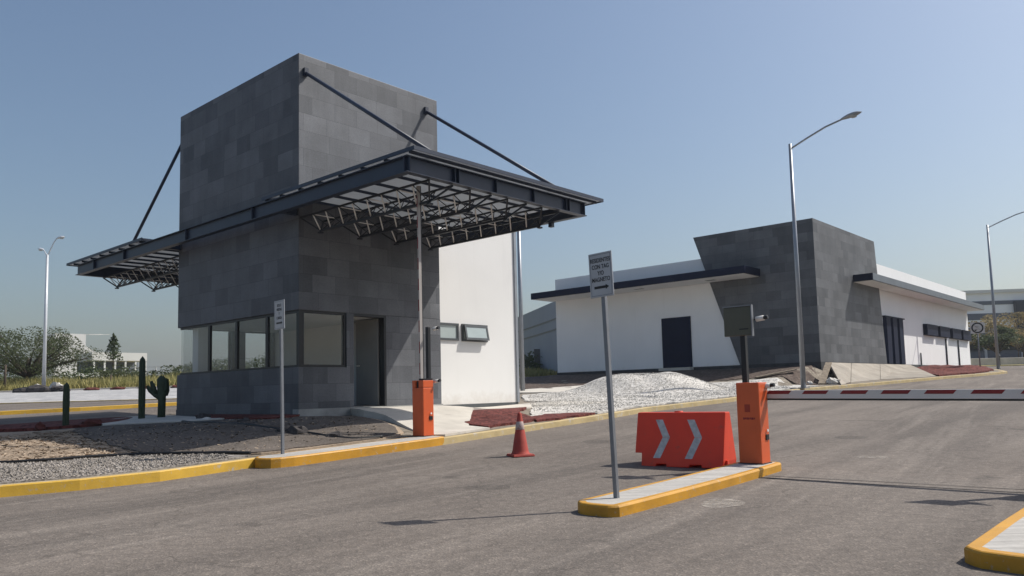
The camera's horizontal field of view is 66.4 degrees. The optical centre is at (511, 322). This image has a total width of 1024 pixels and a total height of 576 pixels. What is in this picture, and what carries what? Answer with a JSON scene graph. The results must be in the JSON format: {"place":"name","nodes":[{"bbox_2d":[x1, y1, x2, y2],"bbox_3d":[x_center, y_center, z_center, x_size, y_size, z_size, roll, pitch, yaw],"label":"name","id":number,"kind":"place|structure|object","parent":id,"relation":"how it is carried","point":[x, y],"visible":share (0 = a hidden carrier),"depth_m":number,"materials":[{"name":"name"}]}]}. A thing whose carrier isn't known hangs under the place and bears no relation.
{"place":"outdoors","nodes":[
{"label":"outdoors","id":0,"kind":"place"},
{"bbox_2d":[0,387,176,402],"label":"paving","id":1,"kind":"structure","parent":0,"point":[79,395],"depth_m":43.78,"materials":[{"name":"grey concrete"}]},
{"bbox_2d":[12,387,26,392],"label":"rock","id":2,"kind":"object","parent":1,"relation":"on","point":[20,390],"visible":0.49,"depth_m":52.45,"materials":[{"name":"grey stone"}]},
{"bbox_2d":[25,384,50,392],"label":"rock","id":3,"kind":"object","parent":1,"relation":"on","point":[36,388],"visible":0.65,"depth_m":52.13,"materials":[{"name":"grey stone"}]},
{"bbox_2d":[38,236,64,384],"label":"street lamp","id":4,"kind":"object","parent":1,"relation":"on","point":[45,327],"visible":0.98,"depth_m":53.42,"materials":[{"name":"grey metal"}]},
{"bbox_2d":[49,382,61,388],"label":"rock","id":5,"kind":"object","parent":1,"relation":"on","point":[55,384],"visible":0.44,"depth_m":53.10,"materials":[{"name":"white stone"}]},
{"bbox_2d":[50,385,70,391],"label":"rock","id":6,"kind":"object","parent":1,"relation":"on","point":[56,388],"visible":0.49,"depth_m":52.49,"materials":[{"name":"grey stone"}]},
{"bbox_2d":[83,387,99,389],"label":"rock","id":7,"kind":"object","parent":1,"relation":"on","point":[91,388],"visible":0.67,"depth_m":53.87,"materials":[{"name":"red stone"}]},
{"bbox_2d":[110,387,125,389],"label":"rock","id":8,"kind":"object","parent":1,"relation":"on","point":[117,388],"visible":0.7,"depth_m":54.03,"materials":[{"name":"stone"}]},
{"bbox_2d":[102,415,223,425],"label":"concrete path","id":9,"kind":"structure","parent":0,"point":[148,419],"depth_m":17.84,"materials":[{"name":"grey concrete"}]},
{"bbox_2d":[195,413,210,418],"bbox_3d":[-6.956,2.163,17.583,0.374,0.245,0.321,-1,-5,0],"label":"rock","id":10,"kind":"object","parent":9,"relation":"on","point":[200,415],"visible":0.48,"depth_m":17.51,"materials":[{"name":"grey stone"}]},
{"bbox_2d":[351,401,606,436],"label":"concrete walk","id":11,"kind":"structure","parent":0,"point":[449,420],"depth_m":16.87,"materials":[{"name":"grey concrete"}]},
{"bbox_2d":[425,326,440,382],"bbox_3d":[-1.500,1.101,14.859,0.414,2.050,0.160,-6,-7,42],"label":"control post","id":12,"kind":"object","parent":11,"relation":"on","point":[428,352],"visible":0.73,"depth_m":14.96,"materials":[{"name":"black metal"}]},
{"bbox_2d":[0,367,1000,484],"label":"planting ground","id":13,"kind":"structure","parent":0,"point":[407,433],"depth_m":23.20,"materials":[{"name":"soil"}]},
{"bbox_2d":[0,417,132,431],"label":"red gravel ridge","id":14,"kind":"structure","parent":13,"relation":"on","point":[50,425],"depth_m":18.40,"materials":[{"name":"red gravel"}]},
{"bbox_2d":[34,421,45,430],"bbox_3d":[-10.791,2.403,17.879,0.221,0.287,0.213,3,-6,-39],"label":"rock","id":15,"kind":"object","parent":14,"relation":"on","point":[40,426],"visible":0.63,"depth_m":17.83,"materials":[{"name":"red stone"}]},
{"bbox_2d":[62,382,69,425],"bbox_3d":[-10.308,1.967,18.069,0.150,1.160,0.151,-1,-5,0],"label":"columnar cactus","id":16,"kind":"object","parent":14,"relation":"on","point":[66,404],"visible":0.94,"depth_m":18.03,"materials":[{"name":"green plant"}]},
{"bbox_2d":[81,419,102,426],"bbox_3d":[-9.691,2.362,18.136,0.571,0.261,0.309,-1,-5,0],"label":"rock","id":17,"kind":"object","parent":14,"relation":"on","point":[93,422],"visible":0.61,"depth_m":18.02,"materials":[{"name":"red stone"}]},
{"bbox_2d":[0,455,250,483],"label":"gravel strip","id":18,"kind":"object","parent":13,"relation":"on","point":[121,471],"visible":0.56,"depth_m":10.72,"materials":[{"name":"grey gravel"}]},
{"bbox_2d":[0,453,229,481],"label":"gravel stones","id":19,"kind":"object","parent":18,"relation":"on","point":[121,463],"visible":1,"depth_m":11.14,"materials":[{"name":"grey gravel"}]},
{"bbox_2d":[0,451,250,462],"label":"garden hose","id":20,"kind":"object","parent":18,"relation":"on","point":[119,454],"visible":0.94,"depth_m":12.25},
{"bbox_2d":[138,356,145,418],"bbox_3d":[-8.945,1.647,18.897,0.159,1.660,0.161,-1,-5,0],"label":"columnar cactus","id":21,"kind":"object","parent":13,"relation":"on","point":[142,389],"visible":0.94,"depth_m":18.86,"materials":[{"name":"green plant"}]},
{"bbox_2d":[146,376,169,416],"bbox_3d":[-8.603,1.880,18.973,0.536,1.162,0.289,1,-5,-24],"label":"branching cactus","id":22,"kind":"object","parent":13,"relation":"on","point":[160,392],"visible":0.98,"depth_m":18.93,"materials":[{"name":"green plant"}]},
{"bbox_2d":[0,418,403,461],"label":"mulch bed","id":23,"kind":"object","parent":13,"relation":"on","point":[398,434],"visible":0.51,"depth_m":13.94,"materials":[{"name":"stone mulch"},{"name":"wood chips"}]},
{"bbox_2d":[0,416,385,459],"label":"mulch chips","id":24,"kind":"object","parent":23,"relation":"on","point":[36,448],"visible":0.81,"depth_m":14.25,"materials":[{"name":"bark mulch"},{"name":"wood chips"}]},
{"bbox_2d":[73,416,397,454],"bbox_3d":[-6.124,2.143,14.779,7.814,0.543,4.476,-2,-5,8],"label":"dark mulch bed","id":25,"kind":"object","parent":23,"relation":"on","point":[226,441],"visible":0.9,"depth_m":14.49,"materials":[{"name":"grey gravel"}]},
{"bbox_2d":[181,420,382,437],"bbox_3d":[-4.908,2.094,15.262,5.555,0.352,0.719,-4,-6,30],"label":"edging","id":26,"kind":"object","parent":25,"relation":"on","point":[251,424],"visible":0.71,"depth_m":14.81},
{"bbox_2d":[286,426,307,433],"bbox_3d":[-3.894,2.007,14.250,0.349,0.259,0.295,-4,-6,25],"label":"rock","id":27,"kind":"object","parent":25,"relation":"on","point":[297,429],"visible":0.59,"depth_m":14.17,"materials":[{"name":"grey stone"}]},
{"bbox_2d":[325,431,342,436],"bbox_3d":[-3.206,2.059,14.071,0.355,0.213,0.258,1,-6,-25],"label":"rock","id":28,"kind":"object","parent":25,"relation":"on","point":[335,433],"visible":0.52,"depth_m":14.00,"materials":[{"name":"grey stone"}]},
{"bbox_2d":[195,414,299,419],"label":"red gravel by wall","id":29,"kind":"structure","parent":13,"relation":"on","point":[250,416],"depth_m":16.83,"materials":[{"name":"red gravel"}]},
{"bbox_2d":[66,53,603,415],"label":"guard house","id":30,"kind":"structure","parent":13,"relation":"on","point":[302,176],"depth_m":18.89,"materials":[{"name":"grey stone"}]},
{"bbox_2d":[180,324,208,374],"bbox_3d":[-8.250,0.720,20.368,1.580,1.250,0.060,-6,-7,42],"label":"window","id":31,"kind":"structure","parent":30,"relation":"in","point":[199,326],"depth_m":20.14,"materials":[{"name":"black metal"}]},
{"bbox_2d":[187,329,229,369],"bbox_3d":[-8.356,0.815,21.421,0.060,1.250,1.320,-6,-7,42],"label":"window","id":32,"kind":"structure","parent":30,"relation":"in","point":[187,329],"depth_m":21.88,"materials":[{"name":"black metal"}]},
{"bbox_2d":[209,320,235,372],"bbox_3d":[-7.160,0.608,19.387,1.360,1.250,0.060,-6,-7,42],"label":"window","id":33,"kind":"structure","parent":30,"relation":"in","point":[232,321],"depth_m":19.70,"materials":[{"name":"black metal"}]},
{"bbox_2d":[236,315,266,370],"bbox_3d":[-6.143,0.504,18.475,1.380,1.250,0.060,-6,-7,42],"label":"window","id":34,"kind":"structure","parent":30,"relation":"in","point":[238,321],"depth_m":18.72,"materials":[{"name":"black metal"}]},
{"bbox_2d":[266,310,296,368],"bbox_3d":[-5.156,0.403,17.588,1.280,1.250,0.060,-6,-7,42],"label":"window","id":35,"kind":"structure","parent":30,"relation":"in","point":[290,312],"depth_m":17.93,"materials":[{"name":"black metal"}]},
{"bbox_2d":[302,310,345,366],"bbox_3d":[-4.239,0.382,17.593,0.060,1.250,1.168,-6,-7,42],"label":"window","id":36,"kind":"structure","parent":30,"relation":"in","point":[343,315],"depth_m":17.75,"materials":[{"name":"black metal"}]},
{"bbox_2d":[354,314,386,405],"bbox_3d":[-3.743,0.931,18.807,1.075,2.156,0.946,-6,-7,42],"label":"door","id":37,"kind":"structure","parent":30,"relation":"in","point":[370,334],"depth_m":19.04,"materials":[{"name":"grey metal"}]},
{"bbox_2d":[440,322,458,340],"bbox_3d":[-1.842,0.250,21.528,0.070,0.480,1.000,-6,-7,42],"label":"window","id":38,"kind":"structure","parent":30,"relation":"in","point":[448,331],"depth_m":21.64,"materials":[{"name":"grey glass"}]},
{"bbox_2d":[461,324,489,341],"bbox_3d":[-1.030,0.306,22.333,0.191,0.490,1.030,-6,-7,42],"label":"window","id":39,"kind":"structure","parent":30,"relation":"in","point":[469,332],"depth_m":22.24,"materials":[{"name":"grey glass"}]},
{"bbox_2d":[255,436,443,468],"bbox_3d":[-2.600,2.186,13.133,0.604,0.348,3.767,-5,-6,39],"label":"kerb nose","id":40,"kind":"object","parent":13,"relation":"on","point":[302,457],"visible":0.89,"depth_m":12.67,"materials":[{"name":"yellow concrete"}]},
{"bbox_2d":[274,300,284,453],"bbox_3d":[-3.627,0.860,12.294,0.290,2.430,0.057,-8,-8,42],"label":"sign post","id":41,"kind":"object","parent":40,"relation":"on","point":[279,315],"visible":0.98,"depth_m":12.30,"materials":[{"name":"grey metal"}]},
{"bbox_2d":[412,185,434,436],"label":"barrier gate","id":42,"kind":"structure","parent":40,"relation":"on","point":[423,408],"depth_m":14.65,"materials":[{"name":"orange metal"}]},
{"bbox_2d":[465,407,535,427],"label":"red gravel","id":43,"kind":"structure","parent":13,"relation":"on","point":[491,418],"depth_m":17.58,"materials":[{"name":"red gravel"}]},
{"bbox_2d":[517,231,524,390],"bbox_3d":[0.362,-0.775,32.992,0.199,7.800,0.199,-1,-5,0],"label":"steel pole","id":44,"kind":"object","parent":13,"relation":"on","point":[521,349],"visible":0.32,"depth_m":32.88,"materials":[{"name":"grey metal"}]},
{"bbox_2d":[534,412,594,421],"bbox_3d":[1.041,2.259,18.448,0.840,0.198,2.406,-5,-6,37],"label":"red gravel tail","id":45,"kind":"object","parent":13,"relation":"on","point":[549,417],"visible":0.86,"depth_m":18.36},
{"bbox_2d":[522,373,817,415],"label":"white gravel","id":46,"kind":"structure","parent":13,"relation":"on","point":[545,411],"depth_m":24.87,"materials":[{"name":"white gravel"}]},
{"bbox_2d":[566,372,723,393],"bbox_3d":[5.309,2.429,30.895,7.240,0.936,6.400,-1,-5,0],"label":"gravel pile","id":47,"kind":"object","parent":46,"relation":"on","point":[626,380],"visible":0.67,"depth_m":29.30,"materials":[{"name":"white gravel"}]},
{"bbox_2d":[519,365,849,388],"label":"dark soil","id":48,"kind":"structure","parent":13,"relation":"on","point":[792,377],"depth_m":36.65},
{"bbox_2d":[755,369,796,377],"bbox_3d":[11.356,2.197,33.663,1.833,0.344,0.250,-1,-5,-9],"label":"timber plank","id":49,"kind":"object","parent":48,"relation":"on","point":[775,373],"visible":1,"depth_m":33.56,"materials":[{"name":"wood"}]},
{"bbox_2d":[818,362,831,384],"bbox_3d":[13.506,2.187,33.710,0.260,0.978,1.913,-4,-6,32],"label":"timber plank","id":50,"kind":"object","parent":48,"relation":"on","point":[825,373],"visible":1,"depth_m":33.65,"materials":[{"name":"beige wood"}]},
{"bbox_2d":[826,377,840,384],"bbox_3d":[13.523,2.533,32.862,0.615,0.464,0.417,-2,-5,12],"label":"rock","id":51,"kind":"object","parent":48,"relation":"on","point":[831,381],"visible":0.66,"depth_m":32.74,"materials":[{"name":"white stone"}]},
{"bbox_2d":[788,111,861,388],"bbox_3d":[12.019,-2.671,29.558,2.920,10.250,0.340,-6,-7,42],"label":"street lamp","id":52,"kind":"object","parent":13,"relation":"on","point":[799,306],"visible":1,"depth_m":30.23,"materials":[{"name":"grey metal"}]},
{"bbox_2d":[831,362,935,384],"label":"concrete ramp","id":53,"kind":"structure","parent":13,"relation":"on","point":[844,373],"depth_m":38.07,"materials":[{"name":"beige concrete"}]},
{"bbox_2d":[917,365,993,375],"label":"red gravel","id":54,"kind":"structure","parent":13,"relation":"on","point":[941,370],"depth_m":44.79,"materials":[{"name":"red gravel"}]},
{"bbox_2d":[970,322,984,366],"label":"round symbol sign","id":55,"kind":"object","parent":54,"relation":"on","point":[977,327],"visible":0.94,"depth_m":46.01,"materials":[{"name":"white metal"}]},
{"bbox_2d":[0,366,1023,575],"bbox_3d":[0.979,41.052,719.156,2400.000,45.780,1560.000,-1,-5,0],"label":"road","id":56,"kind":"structure","parent":0,"point":[484,507],"depth_m":7.56,"materials":[{"name":"grey asphalt"}]},
{"bbox_2d":[0,386,170,392],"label":"kerb","id":57,"kind":"structure","parent":56,"relation":"on","point":[84,388],"depth_m":55.72,"materials":[{"name":"concrete"}]},
{"bbox_2d":[0,402,176,414],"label":"kerb","id":58,"kind":"structure","parent":56,"relation":"on","point":[33,411],"depth_m":28.60,"materials":[{"name":"yellow paint"}]},
{"bbox_2d":[0,398,176,403],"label":"kerb","id":59,"kind":"structure","parent":56,"relation":"on","point":[82,401],"depth_m":36.40,"materials":[{"name":"paint"}]},
{"bbox_2d":[0,457,255,496],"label":"kerb","id":60,"kind":"structure","parent":56,"relation":"on","point":[39,487],"depth_m":10.16,"materials":[{"name":"yellow paint"}]},
{"bbox_2d":[122,364,263,375],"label":"fence","id":61,"kind":"object","parent":56,"relation":"on","point":[169,366],"visible":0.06,"depth_m":140.01,"materials":[{"name":"metal"}]},
{"bbox_2d":[506,412,534,456],"bbox_3d":[0.128,1.781,12.462,0.357,0.690,0.357,0,-5,-20],"label":"traffic cone","id":62,"kind":"object","parent":56,"relation":"on","point":[520,447],"visible":1,"depth_m":12.37,"materials":[{"name":"orange plastic"}]},
{"bbox_2d":[578,462,781,516],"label":"traffic island","id":63,"kind":"structure","parent":56,"relation":"on","point":[629,501],"depth_m":8.04,"materials":[{"name":"yellow paint"}]},
{"bbox_2d":[588,250,619,497],"bbox_3d":[0.934,0.502,7.564,0.275,2.390,0.057,-8,-8,42],"label":"sign post","id":64,"kind":"object","parent":63,"relation":"on","point":[601,275],"visible":1,"depth_m":7.59,"materials":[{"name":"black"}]},
{"bbox_2d":[722,304,774,388],"bbox_3d":[3.153,0.802,10.314,0.644,2.064,0.162,-6,-7,42],"label":"control post","id":65,"kind":"object","parent":63,"relation":"on","point":[739,320],"visible":0.83,"depth_m":10.37,"materials":[{"name":"black metal"}]},
{"bbox_2d":[736,382,1023,464],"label":"barrier gate","id":66,"kind":"structure","parent":63,"relation":"on","point":[753,398],"depth_m":9.95,"materials":[{"name":"orange metal"}]},
{"bbox_2d":[635,411,735,467],"bbox_3d":[2.431,1.617,10.948,1.300,0.757,0.613,-5,-6,33],"label":"water barrier","id":67,"kind":"object","parent":56,"relation":"on","point":[685,439],"visible":0.94,"depth_m":10.70,"materials":[{"name":"red plastic"}]},
{"bbox_2d":[443,369,1006,444],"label":"kerb","id":68,"kind":"structure","parent":56,"relation":"on","point":[500,432],"depth_m":20.33,"materials":[{"name":"paint"}]},
{"bbox_2d":[766,475,1023,489],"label":"road seam","id":69,"kind":"object","parent":56,"relation":"on","point":[896,482],"visible":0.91,"depth_m":8.78,"materials":[{"name":"grey asphalt"}]},
{"bbox_2d":[776,478,1023,492],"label":"road seam","id":70,"kind":"object","parent":56,"relation":"on","point":[899,485],"visible":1,"depth_m":8.54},
{"bbox_2d":[964,508,1023,574],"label":"traffic island","id":71,"kind":"structure","parent":56,"relation":"on","point":[999,546],"depth_m":4.89,"materials":[{"name":"yellow paint"}]},
{"bbox_2d":[970,357,1023,364],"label":"wall","id":72,"kind":"structure","parent":56,"relation":"on","point":[1003,361],"depth_m":64.00,"materials":[{"name":"concrete"}]},
{"bbox_2d":[986,212,1023,368],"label":"street lamp","id":73,"kind":"object","parent":56,"relation":"on","point":[994,314],"visible":0.92,"depth_m":50.16,"materials":[{"name":"grey metal"}]},
{"bbox_2d":[0,0,1023,379],"label":"sky","id":74,"kind":"structure","parent":0,"point":[682,116],"materials":[{"name":"blue"}]},
{"bbox_2d":[5,364,1023,390],"bbox_3d":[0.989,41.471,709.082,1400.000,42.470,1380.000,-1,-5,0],"label":"field","id":75,"kind":"structure","parent":0,"point":[978,365],"depth_m":61.99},
{"bbox_2d":[3,365,6,386],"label":"wooden stake","id":76,"kind":"object","parent":75,"relation":"on","point":[5,373],"visible":0.65,"depth_m":58.40,"materials":[{"name":"brown wood"}]},
{"bbox_2d":[0,365,48,380],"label":"bush","id":77,"kind":"object","parent":75,"relation":"on","point":[11,374],"visible":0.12,"depth_m":71.07,"materials":[{"name":"green plant"}]},
{"bbox_2d":[0,326,109,381],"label":"mesquite tree","id":78,"kind":"object","parent":75,"relation":"on","point":[53,360],"visible":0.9,"depth_m":62.65,"materials":[{"name":"green plant"}]},
{"bbox_2d":[35,333,109,378],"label":"white factory","id":79,"kind":"structure","parent":75,"relation":"on","point":[82,337],"depth_m":163.21,"materials":[{"name":"white paint"}]},
{"bbox_2d":[48,366,117,380],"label":"bush","id":80,"kind":"object","parent":75,"relation":"on","point":[86,371],"visible":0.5,"depth_m":73.69,"materials":[{"name":"green plant"}]},
{"bbox_2d":[58,352,146,378],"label":"white pavilion","id":81,"kind":"structure","parent":75,"relation":"on","point":[131,359],"depth_m":155.01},
{"bbox_2d":[105,333,123,373],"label":"young tree","id":82,"kind":"object","parent":75,"relation":"on","point":[112,348],"visible":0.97,"depth_m":80.02,"materials":[{"name":"green plant"}]},
{"bbox_2d":[90,364,155,378],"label":"bush","id":83,"kind":"object","parent":75,"relation":"on","point":[115,372],"visible":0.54,"depth_m":72.52,"materials":[{"name":"green plant"}]},
{"bbox_2d":[149,364,191,378],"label":"bush","id":84,"kind":"object","parent":75,"relation":"on","point":[186,367],"visible":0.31,"depth_m":74.72,"materials":[{"name":"green plant"}]},
{"bbox_2d":[176,361,219,372],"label":"bush","id":85,"kind":"object","parent":75,"relation":"on","point":[191,364],"visible":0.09,"depth_m":97.43,"materials":[{"name":"green plant"}]},
{"bbox_2d":[191,366,226,371],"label":"bush","id":86,"kind":"object","parent":75,"relation":"on","point":[215,369],"visible":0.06,"depth_m":73.91,"materials":[{"name":"green plant"}]},
{"bbox_2d":[212,358,251,369],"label":"bush","id":87,"kind":"object","parent":75,"relation":"on","point":[222,361],"visible":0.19,"depth_m":91.69,"materials":[{"name":"green plant"}]},
{"bbox_2d":[246,358,261,367],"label":"bush","id":88,"kind":"object","parent":75,"relation":"on","point":[251,364],"visible":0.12,"depth_m":91.72,"materials":[{"name":"green plant"}]},
{"bbox_2d":[253,353,264,367],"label":"bush","id":89,"kind":"object","parent":75,"relation":"on","point":[262,360],"visible":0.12,"depth_m":83.27,"materials":[{"name":"green plant"}]},
{"bbox_2d":[0,366,556,390],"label":"grass","id":90,"kind":"structure","parent":75,"relation":"on","point":[112,382],"depth_m":58.95,"materials":[{"name":"green plant"}]},
{"bbox_2d":[519,351,542,369],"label":"bush","id":91,"kind":"object","parent":75,"relation":"on","point":[528,361],"visible":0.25,"depth_m":63.60,"materials":[{"name":"green plant"}]},
{"bbox_2d":[518,301,557,372],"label":"warehouse","id":92,"kind":"structure","parent":75,"relation":"on","point":[540,332],"depth_m":62.98,"materials":[{"name":"paint"}]},
{"bbox_2d":[531,218,983,374],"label":"entrance building","id":93,"kind":"structure","parent":75,"relation":"on","point":[859,304],"depth_m":40.67,"materials":[{"name":"paint"}]},
{"bbox_2d":[661,316,692,367],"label":"door","id":94,"kind":"structure","parent":93,"relation":"in","point":[676,332],"depth_m":41.11,"materials":[{"name":"blue paint"}]},
{"bbox_2d":[882,315,905,363],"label":"folding door","id":95,"kind":"structure","parent":93,"relation":"in","point":[893,328],"depth_m":44.45,"materials":[{"name":"blue paint"}]},
{"bbox_2d":[923,324,950,337],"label":"window","id":96,"kind":"structure","parent":93,"relation":"in","point":[928,329],"depth_m":50.96,"materials":[{"name":"grey glass"}]},
{"bbox_2d":[950,328,971,340],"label":"window","id":97,"kind":"structure","parent":93,"relation":"in","point":[959,334],"depth_m":55.77,"materials":[{"name":"grey glass"}]},
{"bbox_2d":[963,289,1023,335],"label":"grey office","id":98,"kind":"structure","parent":75,"relation":"on","point":[1008,301],"depth_m":120.21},
{"bbox_2d":[967,312,1013,319],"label":"ribbon window","id":99,"kind":"structure","parent":98,"relation":"in","point":[969,316],"depth_m":120.30,"materials":[{"name":"grey glass"}]},
{"bbox_2d":[973,300,1023,304],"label":"ribbon window","id":100,"kind":"structure","parent":98,"relation":"in","point":[1004,301],"depth_m":120.24,"materials":[{"name":"grey glass"}]},
{"bbox_2d":[969,338,1022,358],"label":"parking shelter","id":101,"kind":"object","parent":75,"relation":"on","point":[1012,352],"visible":0.09,"depth_m":100.27,"materials":[{"name":"grey metal"}]},
{"bbox_2d":[968,314,1023,349],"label":"roadside tree","id":102,"kind":"object","parent":75,"relation":"on","point":[989,321],"visible":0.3,"depth_m":87.65,"materials":[{"name":"green plant"}]},
{"bbox_2d":[971,325,1023,352],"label":"roadside tree","id":103,"kind":"object","parent":75,"relation":"on","point":[1004,335],"visible":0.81,"depth_m":83.44,"materials":[{"name":"green plant"}]},
{"bbox_2d":[985,311,1023,356],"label":"roadside tree","id":104,"kind":"object","parent":75,"relation":"on","point":[1021,320],"visible":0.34,"depth_m":92.36,"materials":[{"name":"green plant"}]},
{"bbox_2d":[1009,330,1022,356],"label":"sapling","id":105,"kind":"object","parent":75,"relation":"on","point":[1017,335],"visible":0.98,"depth_m":70.01,"materials":[{"name":"green plant"}]},
{"bbox_2d":[520,385,581,393],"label":"site path","id":106,"kind":"structure","parent":0,"point":[544,390],"depth_m":32.78,"materials":[{"name":"concrete"}]}
]}

